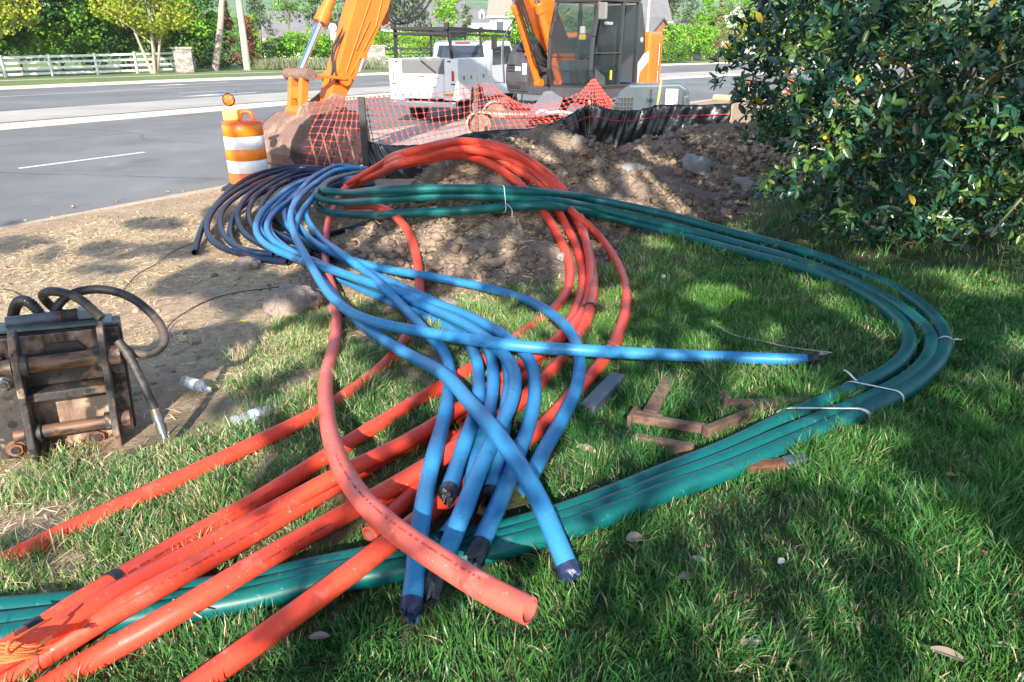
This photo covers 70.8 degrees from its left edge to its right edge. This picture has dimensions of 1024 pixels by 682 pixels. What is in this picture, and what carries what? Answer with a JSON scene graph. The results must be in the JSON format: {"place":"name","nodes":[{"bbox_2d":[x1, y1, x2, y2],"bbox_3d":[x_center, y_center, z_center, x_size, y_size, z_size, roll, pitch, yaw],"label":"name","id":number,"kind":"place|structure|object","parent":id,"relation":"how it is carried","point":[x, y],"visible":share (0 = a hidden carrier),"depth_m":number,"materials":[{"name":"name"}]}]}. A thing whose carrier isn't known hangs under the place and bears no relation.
{"place":"outdoors","nodes":[
{"label":"outdoors","id":0,"kind":"place"},
{"bbox_2d":[0,69,385,80],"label":"pavement","id":1,"kind":"structure","parent":0,"point":[151,75],"depth_m":47.55,"materials":[{"name":"concrete"}]},
{"bbox_2d":[0,50,901,85],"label":"lawn","id":2,"kind":"structure","parent":0,"point":[208,73],"depth_m":52.69,"materials":[{"name":"green plant"}]},
{"bbox_2d":[0,0,43,38],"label":"broadleaf tree","id":3,"kind":"object","parent":2,"relation":"on","point":[5,8],"visible":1,"depth_m":43.43,"materials":[{"name":"yellow plant"}]},
{"bbox_2d":[0,0,54,72],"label":"broadleaf tree","id":4,"kind":"object","parent":2,"relation":"on","point":[10,41],"visible":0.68,"depth_m":49.83,"materials":[{"name":"green plant"}]},
{"bbox_2d":[6,0,104,71],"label":"broadleaf tree","id":5,"kind":"object","parent":2,"relation":"on","point":[64,8],"visible":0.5,"depth_m":52.33,"materials":[{"name":"green plant"}]},
{"bbox_2d":[36,0,128,70],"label":"broadleaf tree","id":6,"kind":"object","parent":2,"relation":"on","point":[91,42],"visible":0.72,"depth_m":52.80,"materials":[{"name":"green plant"}]},
{"bbox_2d":[0,51,175,77],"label":"rail fence","id":7,"kind":"object","parent":2,"relation":"on","point":[51,67],"visible":0.83,"depth_m":49.61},
{"bbox_2d":[70,0,153,69],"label":"broadleaf tree","id":8,"kind":"object","parent":2,"relation":"on","point":[132,44],"visible":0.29,"depth_m":57.52,"materials":[{"name":"green plant"}]},
{"bbox_2d":[87,0,198,72],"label":"broadleaf tree","id":9,"kind":"object","parent":2,"relation":"on","point":[126,14],"visible":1,"depth_m":51.26,"materials":[{"name":"green plant"}]},
{"bbox_2d":[139,0,201,67],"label":"broadleaf tree","id":10,"kind":"object","parent":2,"relation":"on","point":[164,46],"visible":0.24,"depth_m":61.07,"materials":[{"name":"green plant"}]},
{"bbox_2d":[171,47,195,72],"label":"stone pillar","id":11,"kind":"structure","parent":2,"relation":"on","point":[184,59],"depth_m":53.80,"materials":[{"name":"stone"}]},
{"bbox_2d":[153,0,233,68],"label":"broadleaf tree","id":12,"kind":"object","parent":2,"relation":"on","point":[208,24],"visible":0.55,"depth_m":61.66,"materials":[{"name":"green plant"}]},
{"bbox_2d":[194,46,234,68],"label":"shrub","id":13,"kind":"object","parent":2,"relation":"on","point":[204,62],"visible":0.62,"depth_m":63.09,"materials":[{"name":"green plant"}]},
{"bbox_2d":[211,0,224,70],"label":"utility pole","id":14,"kind":"object","parent":2,"relation":"on","point":[218,45],"visible":0.96,"depth_m":56.98,"materials":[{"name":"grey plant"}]},
{"bbox_2d":[222,0,242,67],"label":"juniper","id":15,"kind":"object","parent":2,"relation":"on","point":[228,22],"visible":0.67,"depth_m":63.91,"materials":[{"name":"green plant"}]},
{"bbox_2d":[236,0,250,69],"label":"utility pole","id":16,"kind":"object","parent":2,"relation":"on","point":[243,37],"visible":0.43,"depth_m":58.53,"materials":[{"name":"wood"}]},
{"bbox_2d":[242,15,260,66],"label":"juniper","id":17,"kind":"object","parent":2,"relation":"on","point":[252,45],"visible":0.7,"depth_m":67.07,"materials":[{"name":"brown plant"}]},
{"bbox_2d":[245,0,279,60],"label":"conifer","id":18,"kind":"object","parent":2,"relation":"on","point":[252,4],"visible":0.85,"depth_m":70.05,"materials":[{"name":"green plant"}]},
{"bbox_2d":[256,37,293,60],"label":"shrub","id":19,"kind":"object","parent":2,"relation":"on","point":[276,53],"visible":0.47,"depth_m":74.80,"materials":[{"name":"green plant"}]},
{"bbox_2d":[228,56,327,69],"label":"grass clump","id":20,"kind":"object","parent":2,"relation":"on","point":[273,64],"visible":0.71,"depth_m":59.93,"materials":[{"name":"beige plant"}]},
{"bbox_2d":[266,0,312,35],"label":"broadleaf tree","id":21,"kind":"object","parent":2,"relation":"on","point":[287,6],"visible":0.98,"depth_m":80.19,"materials":[{"name":"green plant"}]},
{"bbox_2d":[258,11,340,59],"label":"house","id":22,"kind":"structure","parent":2,"relation":"on","point":[296,25],"depth_m":100.57,"materials":[{"name":"white"}]},
{"bbox_2d":[277,26,325,58],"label":"shrub","id":23,"kind":"object","parent":2,"relation":"on","point":[293,39],"visible":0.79,"depth_m":74.37,"materials":[{"name":"green plant"}]},
{"bbox_2d":[293,0,344,33],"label":"broadleaf tree","id":24,"kind":"object","parent":2,"relation":"on","point":[334,16],"visible":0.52,"depth_m":86.80,"materials":[{"name":"green plant"}]},
{"bbox_2d":[310,33,332,60],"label":"shrub","id":25,"kind":"object","parent":2,"relation":"on","point":[327,40],"visible":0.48,"depth_m":78.70,"materials":[{"name":"green plant"}]},
{"bbox_2d":[307,56,388,69],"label":"grass clump","id":26,"kind":"object","parent":2,"relation":"on","point":[373,64],"visible":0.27,"depth_m":60.23,"materials":[{"name":"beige plant"}]},
{"bbox_2d":[367,45,385,68],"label":"stone pillar","id":27,"kind":"structure","parent":2,"relation":"on","point":[376,51],"depth_m":61.80,"materials":[{"name":"stone"}]},
{"bbox_2d":[384,0,430,29],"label":"pine tree","id":28,"kind":"object","parent":2,"relation":"on","point":[396,6],"visible":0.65,"depth_m":79.97,"materials":[{"name":"green plant"}]},
{"bbox_2d":[379,0,469,60],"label":"house","id":29,"kind":"structure","parent":2,"relation":"on","point":[430,8],"depth_m":92.86,"materials":[{"name":"white"}]},
{"bbox_2d":[426,0,465,40],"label":"broadleaf tree","id":30,"kind":"object","parent":2,"relation":"on","point":[446,13],"visible":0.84,"depth_m":74.26,"materials":[{"name":"green plant"}]},
{"bbox_2d":[372,28,536,58],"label":"hedge","id":31,"kind":"object","parent":2,"relation":"on","point":[420,41],"visible":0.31,"depth_m":77.36,"materials":[{"name":"green plant"}]},
{"bbox_2d":[467,9,489,37],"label":"house","id":32,"kind":"structure","parent":2,"relation":"on","point":[480,19],"depth_m":130.31,"materials":[{"name":"white"}]},
{"bbox_2d":[487,0,554,42],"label":"house","id":33,"kind":"structure","parent":2,"relation":"on","point":[496,10],"depth_m":88.02,"materials":[{"name":"white"}]},
{"bbox_2d":[592,0,672,24],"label":"house","id":34,"kind":"structure","parent":2,"relation":"on","point":[659,8],"depth_m":103.31,"materials":[{"name":"white"}]},
{"bbox_2d":[644,17,673,61],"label":"house","id":35,"kind":"structure","parent":2,"relation":"on","point":[655,24],"depth_m":85.00,"materials":[{"name":"brick"}]},
{"bbox_2d":[660,20,687,55],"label":"broadleaf tree","id":36,"kind":"object","parent":2,"relation":"on","point":[675,35],"visible":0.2,"depth_m":86.21,"materials":[{"name":"green plant"}]},
{"bbox_2d":[661,41,692,61],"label":"hedge","id":37,"kind":"object","parent":2,"relation":"on","point":[678,51],"visible":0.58,"depth_m":83.39,"materials":[{"name":"green plant"}]},
{"bbox_2d":[668,0,699,24],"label":"broadleaf tree","id":38,"kind":"object","parent":2,"relation":"on","point":[676,5],"visible":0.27,"depth_m":109.51,"materials":[{"name":"green plant"}]},
{"bbox_2d":[672,22,720,60],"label":"broadleaf tree","id":39,"kind":"object","parent":2,"relation":"on","point":[703,34],"visible":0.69,"depth_m":91.52,"materials":[{"name":"green plant"}]},
{"bbox_2d":[696,0,727,38],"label":"broadleaf tree","id":40,"kind":"object","parent":2,"relation":"on","point":[701,16],"visible":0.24,"depth_m":108.56,"materials":[{"name":"green plant"}]},
{"bbox_2d":[712,0,755,47],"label":"broadleaf tree","id":41,"kind":"object","parent":2,"relation":"on","point":[727,12],"visible":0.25,"depth_m":112.54,"materials":[{"name":"green plant"}]},
{"bbox_2d":[0,58,929,110],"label":"road","id":42,"kind":"structure","parent":0,"point":[32,98],"depth_m":35.35,"materials":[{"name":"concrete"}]},
{"bbox_2d":[0,64,944,225],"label":"road","id":43,"kind":"structure","parent":0,"point":[55,170],"depth_m":14.70,"materials":[{"name":"asphalt"}]},
{"bbox_2d":[369,118,472,144],"bbox_3d":[-0.457,-6.281,20.734,3.291,0.001,11.557,13,26,29],"label":"gravel shoulder","id":44,"kind":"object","parent":43,"relation":"on","point":[416,128],"visible":0.22,"depth_m":18.27},
{"bbox_2d":[389,23,522,118],"bbox_3d":[-1.454,-8.733,23.234,2.482,2.640,7.250,7,23,17],"label":"utility truck","id":45,"kind":"object","parent":43,"relation":"on","point":[450,65],"visible":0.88,"depth_m":20.60,"materials":[{"name":"white paint"}]},
{"bbox_2d":[0,61,957,122],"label":"median","id":46,"kind":"object","parent":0,"point":[25,115],"visible":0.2,"depth_m":24.91,"materials":[{"name":"concrete"}]},
{"bbox_2d":[3,0,1018,47],"bbox_3d":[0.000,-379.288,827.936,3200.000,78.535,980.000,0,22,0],"label":"hills","id":47,"kind":"structure","parent":0,"point":[483,4],"depth_m":655.91,"materials":[{"name":"green plant"}]},
{"bbox_2d":[0,49,1023,681],"bbox_3d":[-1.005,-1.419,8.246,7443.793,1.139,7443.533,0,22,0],"label":"ground","id":48,"kind":"structure","parent":0,"point":[234,313],"depth_m":3.46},
{"bbox_2d":[0,306,135,463],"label":"quick coupler","id":49,"kind":"object","parent":48,"relation":"on","point":[64,375],"visible":0.93,"depth_m":3.11,"materials":[{"name":"metal"}]},
{"bbox_2d":[7,295,44,316],"bbox_3d":[-2.202,-0.125,3.251,0.268,0.181,0.061,8,24,19],"label":"hydraulic hose","id":50,"kind":"object","parent":49,"relation":"attached to","point":[18,303],"visible":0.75,"depth_m":3.20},
{"bbox_2d":[38,287,104,320],"bbox_3d":[-1.954,-0.153,3.159,0.430,0.189,0.103,13,26,29],"label":"hydraulic hose","id":51,"kind":"object","parent":49,"relation":"attached to","point":[86,304],"visible":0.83,"depth_m":3.08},
{"bbox_2d":[50,285,168,357],"bbox_3d":[-1.794,-0.096,3.243,0.526,0.274,0.235,8,24,18],"label":"hydraulic hose","id":52,"kind":"object","parent":49,"relation":"attached to","point":[147,310],"visible":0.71,"depth_m":3.25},
{"bbox_2d":[114,339,167,438],"bbox_3d":[-1.608,0.207,3.135,0.254,0.423,0.050,15,27,32],"label":"hydraulic hose","id":53,"kind":"object","parent":49,"relation":"attached to","point":[156,414],"visible":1,"depth_m":3.11,"materials":[{"name":"rubber"}]},
{"bbox_2d":[0,204,423,567],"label":"plastic pipe","id":54,"kind":"object","parent":48,"relation":"on","point":[238,451],"visible":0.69,"depth_m":2.96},
{"bbox_2d":[0,160,463,400],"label":"earth crumbs","id":55,"kind":"object","parent":48,"relation":"on","point":[135,310],"visible":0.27,"depth_m":6.87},
{"bbox_2d":[218,91,267,191],"bbox_3d":[-4.058,-3.033,10.918,0.860,1.428,0.860,0,22,0],"label":"traffic drum","id":56,"kind":"object","parent":48,"relation":"on","point":[244,145],"visible":0.81,"depth_m":10.73,"materials":[{"name":"orange plastic"}]},
{"bbox_2d":[231,256,260,272],"bbox_3d":[-2.274,-0.640,6.173,0.241,0.163,0.215,0,22,0],"label":"rock","id":57,"kind":"object","parent":48,"relation":"on","point":[243,264],"visible":0.73,"depth_m":6.10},
{"bbox_2d":[227,179,292,265],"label":"plastic pipe","id":58,"kind":"object","parent":48,"relation":"on","point":[267,259],"visible":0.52,"depth_m":6.45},
{"bbox_2d":[217,171,316,256],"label":"plastic pipe","id":59,"kind":"object","parent":58,"relation":"on","point":[228,240],"visible":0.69,"depth_m":7.34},
{"bbox_2d":[191,164,340,254],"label":"plastic pipe","id":60,"kind":"object","parent":48,"relation":"on","point":[197,240],"visible":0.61,"depth_m":9.44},
{"bbox_2d":[204,166,338,255],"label":"plastic pipe","id":61,"kind":"object","parent":48,"relation":"on","point":[212,240],"visible":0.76,"depth_m":8.34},
{"bbox_2d":[0,153,574,645],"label":"plastic pipe","id":62,"kind":"object","parent":48,"relation":"on","point":[294,477],"visible":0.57,"depth_m":2.84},
{"bbox_2d":[246,168,329,256],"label":"plastic pipe","id":63,"kind":"object","parent":48,"relation":"on","point":[256,195],"visible":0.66,"depth_m":9.02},
{"bbox_2d":[234,167,343,249],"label":"plastic pipe","id":64,"kind":"object","parent":48,"relation":"on","point":[240,227],"visible":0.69,"depth_m":8.39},
{"bbox_2d":[0,124,579,594],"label":"straw","id":65,"kind":"object","parent":48,"relation":"on","point":[54,284],"visible":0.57,"depth_m":6.15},
{"bbox_2d":[0,153,585,681],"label":"plastic pipe","id":66,"kind":"object","parent":48,"relation":"on","point":[142,595],"visible":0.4,"depth_m":2.22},
{"bbox_2d":[263,285,324,317],"bbox_3d":[-1.504,-0.252,4.974,0.400,0.271,0.336,0,22,0],"label":"rock","id":67,"kind":"object","parent":48,"relation":"on","point":[283,300],"visible":0.72,"depth_m":4.86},
{"bbox_2d":[257,171,335,252],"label":"plastic pipe","id":68,"kind":"object","parent":48,"relation":"on","point":[265,198],"visible":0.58,"depth_m":8.74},
{"bbox_2d":[0,137,594,673],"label":"plastic pipe","id":69,"kind":"object","parent":48,"relation":"on","point":[68,621],"visible":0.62,"depth_m":2.58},
{"bbox_2d":[34,143,597,681],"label":"plastic pipe","id":70,"kind":"object","parent":48,"relation":"on","point":[122,643],"visible":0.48,"depth_m":2.18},
{"bbox_2d":[0,617,52,663],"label":"orange cord","id":71,"kind":"object","parent":70,"relation":"on","point":[14,650],"visible":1,"depth_m":1.76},
{"bbox_2d":[280,219,382,238],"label":"plastic pipe","id":72,"kind":"object","parent":48,"relation":"on","point":[336,232],"visible":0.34,"depth_m":7.24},
{"bbox_2d":[357,97,369,167],"bbox_3d":[-2.310,-3.116,11.289,0.105,1.361,0.120,0,22,0],"label":"fence post","id":73,"kind":"object","parent":48,"relation":"on","point":[363,123],"visible":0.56,"depth_m":11.18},
{"bbox_2d":[259,184,484,507],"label":"plastic pipe","id":74,"kind":"object","parent":48,"relation":"on","point":[448,490],"visible":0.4,"depth_m":3.03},
{"bbox_2d":[304,171,455,624],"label":"plastic pipe","id":75,"kind":"object","parent":48,"relation":"on","point":[411,604],"visible":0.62,"depth_m":2.64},
{"bbox_2d":[268,178,499,540],"bbox_3d":[-1.476,-0.785,6.115,1.192,0.389,8.589,-7,23,-16],"label":"plastic pipe","id":76,"kind":"object","parent":48,"relation":"on","point":[492,389],"visible":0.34,"depth_m":3.32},
{"bbox_2d":[264,179,521,606],"bbox_3d":[-1.504,-0.841,6.162,1.219,0.432,9.129,-7,23,-16],"label":"plastic pipe","id":77,"kind":"object","parent":48,"relation":"on","point":[454,534],"visible":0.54,"depth_m":2.70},
{"bbox_2d":[180,145,631,681],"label":"plastic pipe","id":78,"kind":"object","parent":48,"relation":"on","point":[254,643],"visible":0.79,"depth_m":2.16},
{"bbox_2d":[362,423,463,541],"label":"plastic pipe","id":79,"kind":"object","parent":48,"relation":"on","point":[401,504],"visible":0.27,"depth_m":2.52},
{"bbox_2d":[318,182,537,624],"bbox_3d":[-1.220,-0.721,5.683,0.614,0.540,8.741,-5,23,-12],"label":"plastic pipe","id":80,"kind":"object","parent":48,"relation":"on","point":[463,575],"visible":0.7,"depth_m":2.06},
{"bbox_2d":[294,175,581,585],"bbox_3d":[-1.354,-0.800,5.913,0.925,0.390,8.656,-6,23,-14],"label":"plastic pipe","id":81,"kind":"object","parent":48,"relation":"on","point":[567,564],"visible":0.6,"depth_m":2.60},
{"bbox_2d":[291,164,585,495],"bbox_3d":[-1.295,-1.028,6.638,1.318,0.316,9.097,-8,24,-18],"label":"plastic pipe","id":82,"kind":"object","parent":48,"relation":"on","point":[548,442],"visible":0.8,"depth_m":4.31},
{"bbox_2d":[0,58,879,89],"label":"kerb","id":83,"kind":"structure","parent":48,"relation":"on","point":[126,82],"depth_m":42.55,"materials":[{"name":"concrete"}]},
{"bbox_2d":[0,82,882,229],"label":"kerb","id":84,"kind":"structure","parent":48,"relation":"on","point":[131,203],"depth_m":10.04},
{"bbox_2d":[0,181,917,610],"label":"plastic pipe","id":85,"kind":"object","parent":48,"relation":"on","point":[900,359],"visible":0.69,"depth_m":3.37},
{"bbox_2d":[0,184,938,623],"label":"plastic pipe","id":86,"kind":"object","parent":48,"relation":"on","point":[930,340],"visible":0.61,"depth_m":3.28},
{"bbox_2d":[473,76,478,131],"bbox_3d":[-0.725,-4.616,14.727,0.113,1.515,0.120,0,22,0],"label":"fence post","id":87,"kind":"object","parent":48,"relation":"on","point":[475,80],"visible":0.56,"depth_m":14.61,"materials":[{"name":"metal"}]},
{"bbox_2d":[285,79,612,166],"bbox_3d":[-0.720,-4.238,13.779,7.030,1.299,1.824,-19,29,-39],"label":"safety net","id":88,"kind":"object","parent":87,"relation":"attached to","point":[602,93],"visible":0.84,"depth_m":13.86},
{"bbox_2d":[0,169,952,638],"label":"plastic pipe","id":89,"kind":"object","parent":48,"relation":"on","point":[386,571],"visible":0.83,"depth_m":2.67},
{"bbox_2d":[0,62,957,129],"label":"median kerb","id":90,"kind":"structure","parent":48,"relation":"on","point":[40,123],"depth_m":22.81,"materials":[{"name":"concrete"}]},
{"bbox_2d":[0,1,1022,53],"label":"wood","id":91,"kind":"object","parent":48,"relation":"on","point":[570,24],"visible":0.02,"depth_m":161.66,"materials":[{"name":"green plant"}]},
{"bbox_2d":[0,407,1023,681],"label":"grass","id":92,"kind":"structure","parent":48,"relation":"on","point":[916,509],"depth_m":2.18,"materials":[{"name":"plant"}]},
{"bbox_2d":[287,166,821,366],"bbox_3d":[-1.132,-1.062,6.550,1.949,0.320,8.110,-11,25,-25],"label":"plastic pipe","id":93,"kind":"object","parent":48,"relation":"on","point":[554,348],"visible":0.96,"depth_m":3.62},
{"bbox_2d":[299,120,910,292],"bbox_3d":[1.792,-1.893,8.452,10.784,1.339,8.672,0,22,0],"label":"dirt mound","id":94,"kind":"object","parent":48,"relation":"on","point":[548,248],"visible":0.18,"depth_m":6.66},
{"bbox_2d":[282,172,511,508],"bbox_3d":[-1.482,-0.943,6.533,1.209,0.387,9.013,-6,23,-15],"label":"plastic pipe","id":95,"kind":"object","parent":94,"relation":"on","point":[495,471],"visible":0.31,"depth_m":3.21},
{"bbox_2d":[253,167,541,568],"bbox_3d":[-1.560,-0.901,6.334,1.425,0.353,9.398,-7,23,-16],"label":"plastic pipe","id":96,"kind":"object","parent":95,"relation":"on","point":[479,547],"visible":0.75,"depth_m":3.24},
{"bbox_2d":[367,100,732,178],"bbox_3d":[0.565,-3.083,11.146,5.689,1.248,0.556,0,22,0],"label":"silt fence","id":97,"kind":"object","parent":94,"relation":"on","point":[619,127],"visible":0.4,"depth_m":11.07,"materials":[{"name":"fabric"}]},
{"bbox_2d":[303,119,909,288],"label":"dirt clods","id":98,"kind":"object","parent":94,"relation":"on","point":[701,204],"visible":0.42,"depth_m":7.08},
{"bbox_2d":[678,153,710,175],"bbox_3d":[2.189,-2.095,8.636,0.395,0.296,0.375,0,22,0],"label":"rock","id":99,"kind":"object","parent":94,"relation":"on","point":[693,164],"visible":0.74,"depth_m":8.50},
{"bbox_2d":[611,81,689,110],"bbox_3d":[2.582,-4.260,13.617,1.596,1.200,0.865,5,23,11],"label":"grey generator","id":100,"kind":"object","parent":48,"relation":"on","point":[636,96],"visible":0.45,"depth_m":13.14,"materials":[{"name":"paint"}]},
{"bbox_2d":[632,432,693,455],"bbox_3d":[0.605,0.417,2.899,0.251,0.065,0.040,11,25,25],"label":"steel bar","id":101,"kind":"object","parent":48,"relation":"on","point":[684,447],"visible":0.5,"depth_m":2.87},
{"bbox_2d":[626,406,706,433],"bbox_3d":[0.670,0.355,3.075,0.340,0.065,0.110,10,24,22],"label":"steel bar","id":102,"kind":"object","parent":48,"relation":"on","point":[671,423],"visible":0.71,"depth_m":3.07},
{"bbox_2d":[320,160,1023,309],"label":"grass","id":103,"kind":"structure","parent":48,"relation":"on","point":[611,275],"depth_m":5.36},
{"bbox_2d":[707,0,1023,252],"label":"evergreen bush","id":104,"kind":"object","parent":103,"relation":"on","point":[937,182],"visible":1,"depth_m":5.24,"materials":[{"name":"green plant"}]},
{"bbox_2d":[702,398,780,438],"bbox_3d":[0.988,0.328,3.077,0.448,0.062,0.040,-13,26,-29],"label":"steel bar","id":105,"kind":"object","parent":48,"relation":"on","point":[709,429],"visible":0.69,"depth_m":3.02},
{"bbox_2d":[721,390,810,413],"bbox_3d":[1.128,0.292,3.196,0.387,0.140,0.050,1,22,2],"label":"steel bar","id":106,"kind":"object","parent":48,"relation":"on","point":[725,400],"visible":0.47,"depth_m":3.18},
{"bbox_2d":[749,457,785,479],"bbox_3d":[0.954,0.487,2.717,0.146,0.076,0.050,-3,23,-7],"label":"steel block","id":107,"kind":"object","parent":48,"relation":"on","point":[769,464],"depth_m":2.69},
{"bbox_2d":[0,263,1023,473],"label":"grass","id":108,"kind":"structure","parent":0,"point":[355,360],"depth_m":3.74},
{"bbox_2d":[580,372,625,415],"bbox_3d":[0.428,0.244,3.373,0.075,0.059,0.377,12,25,27],"label":"steel channel","id":109,"kind":"object","parent":108,"relation":"on","point":[598,396],"visible":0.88,"depth_m":3.33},
{"bbox_2d":[636,375,674,416],"bbox_3d":[0.674,0.256,3.296,0.120,0.042,0.404,9,24,22],"label":"steel spade bar","id":110,"kind":"object","parent":108,"relation":"on","point":[651,407],"visible":0.6,"depth_m":3.24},
{"bbox_2d":[690,81,933,125],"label":"verge","id":111,"kind":"structure","parent":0,"point":[737,114],"depth_m":23.42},
{"bbox_2d":[263,0,662,166],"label":"excavator","id":112,"kind":"object","parent":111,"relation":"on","point":[616,51],"visible":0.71,"depth_m":16.28,"materials":[{"name":"orange metal"}]},
{"bbox_2d":[526,91,562,117],"bbox_3d":[0.790,-5.510,16.667,0.960,0.604,0.610,0,22,0],"label":"steel plate","id":113,"kind":"object","parent":112,"relation":"on","point":[547,97],"visible":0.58,"depth_m":16.65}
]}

